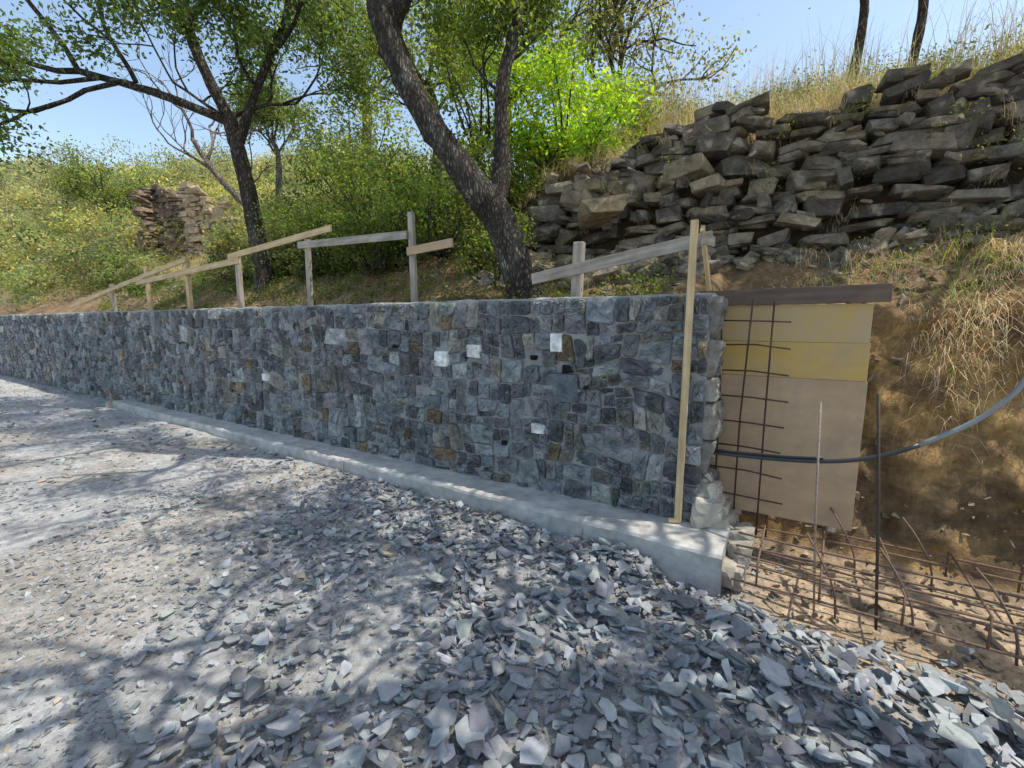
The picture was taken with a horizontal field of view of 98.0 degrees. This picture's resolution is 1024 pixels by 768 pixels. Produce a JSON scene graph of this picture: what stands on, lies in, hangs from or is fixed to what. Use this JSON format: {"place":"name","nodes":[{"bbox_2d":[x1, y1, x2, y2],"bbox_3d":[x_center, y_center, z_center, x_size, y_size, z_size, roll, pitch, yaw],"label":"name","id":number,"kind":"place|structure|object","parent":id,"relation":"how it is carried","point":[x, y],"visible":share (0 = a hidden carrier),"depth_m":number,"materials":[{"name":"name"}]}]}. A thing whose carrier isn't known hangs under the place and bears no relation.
{"place":"outdoors","nodes":[
{"label":"outdoors","id":0,"kind":"place"},
{"bbox_2d":[0,69,1023,767],"bbox_3d":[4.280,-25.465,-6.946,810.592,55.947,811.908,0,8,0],"label":"ground","id":1,"kind":"structure","parent":0,"point":[926,483],"depth_m":3.00,"materials":[{"name":"grey gravel"}]},
{"bbox_2d":[44,131,161,232],"bbox_3d":[-18.998,-8.183,21.328,4.423,5.941,4.486,-5,10,-34],"label":"bush","id":2,"kind":"object","parent":1,"relation":"on","point":[73,182],"visible":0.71,"depth_m":20.50,"materials":[{"name":"green plant"}]},
{"bbox_2d":[127,181,239,263],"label":"ruined stone house","id":3,"kind":"structure","parent":1,"relation":"on","point":[157,201],"depth_m":15.63,"materials":[{"name":"grey stone"}]},
{"bbox_2d":[93,24,288,235],"bbox_3d":[-7.094,-5.600,10.288,3.843,4.714,3.121,-3,8,-18],"label":"bare tree","id":4,"kind":"object","parent":1,"relation":"on","point":[225,184],"visible":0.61,"depth_m":10.33,"materials":[{"name":"grey plant"}]},
{"bbox_2d":[0,0,398,292],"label":"oak tree","id":5,"kind":"object","parent":1,"relation":"on","point":[183,14],"visible":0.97,"depth_m":7.10,"materials":[{"name":"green plant"}]},
{"bbox_2d":[218,48,339,202],"bbox_3d":[-9.698,-10.079,17.418,5.464,5.776,3.849,0,8,0],"label":"hillside tree","id":6,"kind":"object","parent":1,"relation":"on","point":[277,115],"visible":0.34,"depth_m":17.40,"materials":[{"name":"green plant"}]},
{"bbox_2d":[0,121,580,311],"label":"hillside shrubs","id":7,"kind":"object","parent":1,"relation":"on","point":[109,262],"visible":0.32,"depth_m":16.95,"materials":[{"name":"green plant"}]},
{"bbox_2d":[267,0,431,156],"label":"hillside tree","id":8,"kind":"object","parent":1,"relation":"on","point":[343,25],"visible":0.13,"depth_m":11.94,"materials":[{"name":"green plant"}]},
{"bbox_2d":[68,211,712,310],"bbox_3d":[-4.654,-1.562,7.193,14.568,1.312,0.128,5,9,31],"label":"wooden fence","id":9,"kind":"object","parent":1,"relation":"on","point":[578,268],"visible":0.79,"depth_m":5.12,"materials":[{"name":"brown wood"}]},
{"bbox_2d":[247,70,549,286],"bbox_3d":[-2.317,-3.523,7.194,3.430,4.455,6.860,-6,10,-35],"label":"mastic bush","id":10,"kind":"object","parent":1,"relation":"on","point":[368,171],"visible":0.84,"depth_m":6.47,"materials":[{"name":"green plant"}]},
{"bbox_2d":[330,0,494,194],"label":"hillside tree","id":11,"kind":"object","parent":1,"relation":"on","point":[426,82],"visible":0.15,"depth_m":10.45,"materials":[{"name":"green plant"}]},
{"bbox_2d":[106,399,729,597],"bbox_3d":[-3.037,0.838,5.772,10.537,0.329,0.468,5,9,31],"label":"concrete footing","id":12,"kind":"object","parent":1,"relation":"on","point":[686,552],"visible":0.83,"depth_m":3.74,"materials":[{"name":"grey concrete"}]},
{"bbox_2d":[0,292,717,516],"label":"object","id":13,"kind":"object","parent":12,"relation":"on","point":[666,374],"visible":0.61,"depth_m":4.07,"materials":[{"name":"grey stone"}]},
{"bbox_2d":[0,295,710,521],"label":"facing stones","id":14,"kind":"object","parent":13,"relation":"attached to","point":[564,389],"visible":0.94,"depth_m":4.45,"materials":[{"name":"stone"}]},
{"bbox_2d":[713,376,1023,462],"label":"water pipe","id":15,"kind":"object","parent":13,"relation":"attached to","point":[1015,392],"visible":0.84,"depth_m":2.58,"materials":[{"name":"plastic"}]},
{"bbox_2d":[668,219,714,523],"bbox_3d":[1.375,-0.061,3.292,0.126,2.148,0.530,8,11,44],"label":"wooden batten","id":16,"kind":"object","parent":12,"relation":"on","point":[707,239],"visible":0.95,"depth_m":3.13,"materials":[{"name":"brown wood"}]},
{"bbox_2d":[366,0,575,298],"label":"oak tree","id":17,"kind":"object","parent":1,"relation":"on","point":[484,196],"visible":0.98,"depth_m":4.56,"materials":[{"name":"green plant"}]},
{"bbox_2d":[405,0,617,158],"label":"hillside tree","id":18,"kind":"object","parent":1,"relation":"on","point":[569,20],"visible":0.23,"depth_m":9.11,"materials":[{"name":"green plant"}]},
{"bbox_2d":[0,381,1023,767],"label":"gravel","id":19,"kind":"structure","parent":1,"relation":"on","point":[476,737],"depth_m":2.03,"materials":[{"name":"grey gravel"}]},
{"bbox_2d":[0,0,1023,468],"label":"dry grass","id":20,"kind":"structure","parent":1,"relation":"on","point":[778,112],"depth_m":4.86,"materials":[{"name":"beige plant"}]},
{"bbox_2d":[395,1,702,214],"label":"laurel bush","id":21,"kind":"object","parent":1,"relation":"on","point":[539,151],"visible":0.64,"depth_m":6.24,"materials":[{"name":"green plant"}]},
{"bbox_2d":[89,17,1023,329],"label":"weeds","id":22,"kind":"object","parent":1,"relation":"on","point":[425,257],"visible":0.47,"depth_m":5.02,"materials":[{"name":"green plant"}]},
{"bbox_2d":[119,229,1023,707],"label":"earth clods","id":23,"kind":"object","parent":1,"relation":"on","point":[937,627],"visible":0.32,"depth_m":2.99,"materials":[{"name":"brown soil"}]},
{"bbox_2d":[532,0,760,130],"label":"hillside tree","id":24,"kind":"object","parent":1,"relation":"on","point":[617,16],"visible":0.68,"depth_m":9.03,"materials":[{"name":"green plant"}]},
{"bbox_2d":[690,480,754,591],"bbox_3d":[1.491,1.044,3.233,0.476,0.620,0.779,5,9,30],"label":"broken concrete end","id":25,"kind":"object","parent":1,"relation":"on","point":[715,510],"visible":0.66,"depth_m":3.17,"materials":[{"name":"grey concrete"}]},
{"bbox_2d":[695,296,727,498],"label":"end stones","id":26,"kind":"object","parent":25,"relation":"on","point":[713,428],"visible":0.88,"depth_m":3.17,"materials":[{"name":"stone"}]},
{"bbox_2d":[472,53,1023,290],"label":"dry stone wall","id":27,"kind":"structure","parent":1,"relation":"on","point":[899,150],"depth_m":4.35,"materials":[{"name":"grey stone"}]},
{"bbox_2d":[700,283,892,532],"bbox_3d":[1.942,0.178,3.276,1.160,1.742,0.108,5,9,31],"label":"formwork panel","id":28,"kind":"object","parent":1,"relation":"on","point":[839,363],"visible":0.69,"depth_m":3.17,"materials":[{"name":"brown wood"}]},
{"bbox_2d":[847,0,868,83],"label":"slender tree","id":29,"kind":"object","parent":1,"relation":"on","point":[862,27],"visible":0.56,"depth_m":5.97,"materials":[{"name":"brown plant"}]},
{"bbox_2d":[709,299,1023,665],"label":"rebar mesh","id":30,"kind":"object","parent":1,"relation":"on","point":[878,542],"visible":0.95,"depth_m":2.68,"materials":[{"name":"metal"}]},
{"bbox_2d":[809,0,928,66],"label":"slender tree","id":31,"kind":"object","parent":1,"relation":"on","point":[922,13],"visible":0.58,"depth_m":5.88,"materials":[{"name":"brown plant"}]},
{"bbox_2d":[0,0,1023,178],"label":"sky","id":32,"kind":"structure","parent":0,"point":[115,111],"materials":[{"name":"blue"}]}
]}

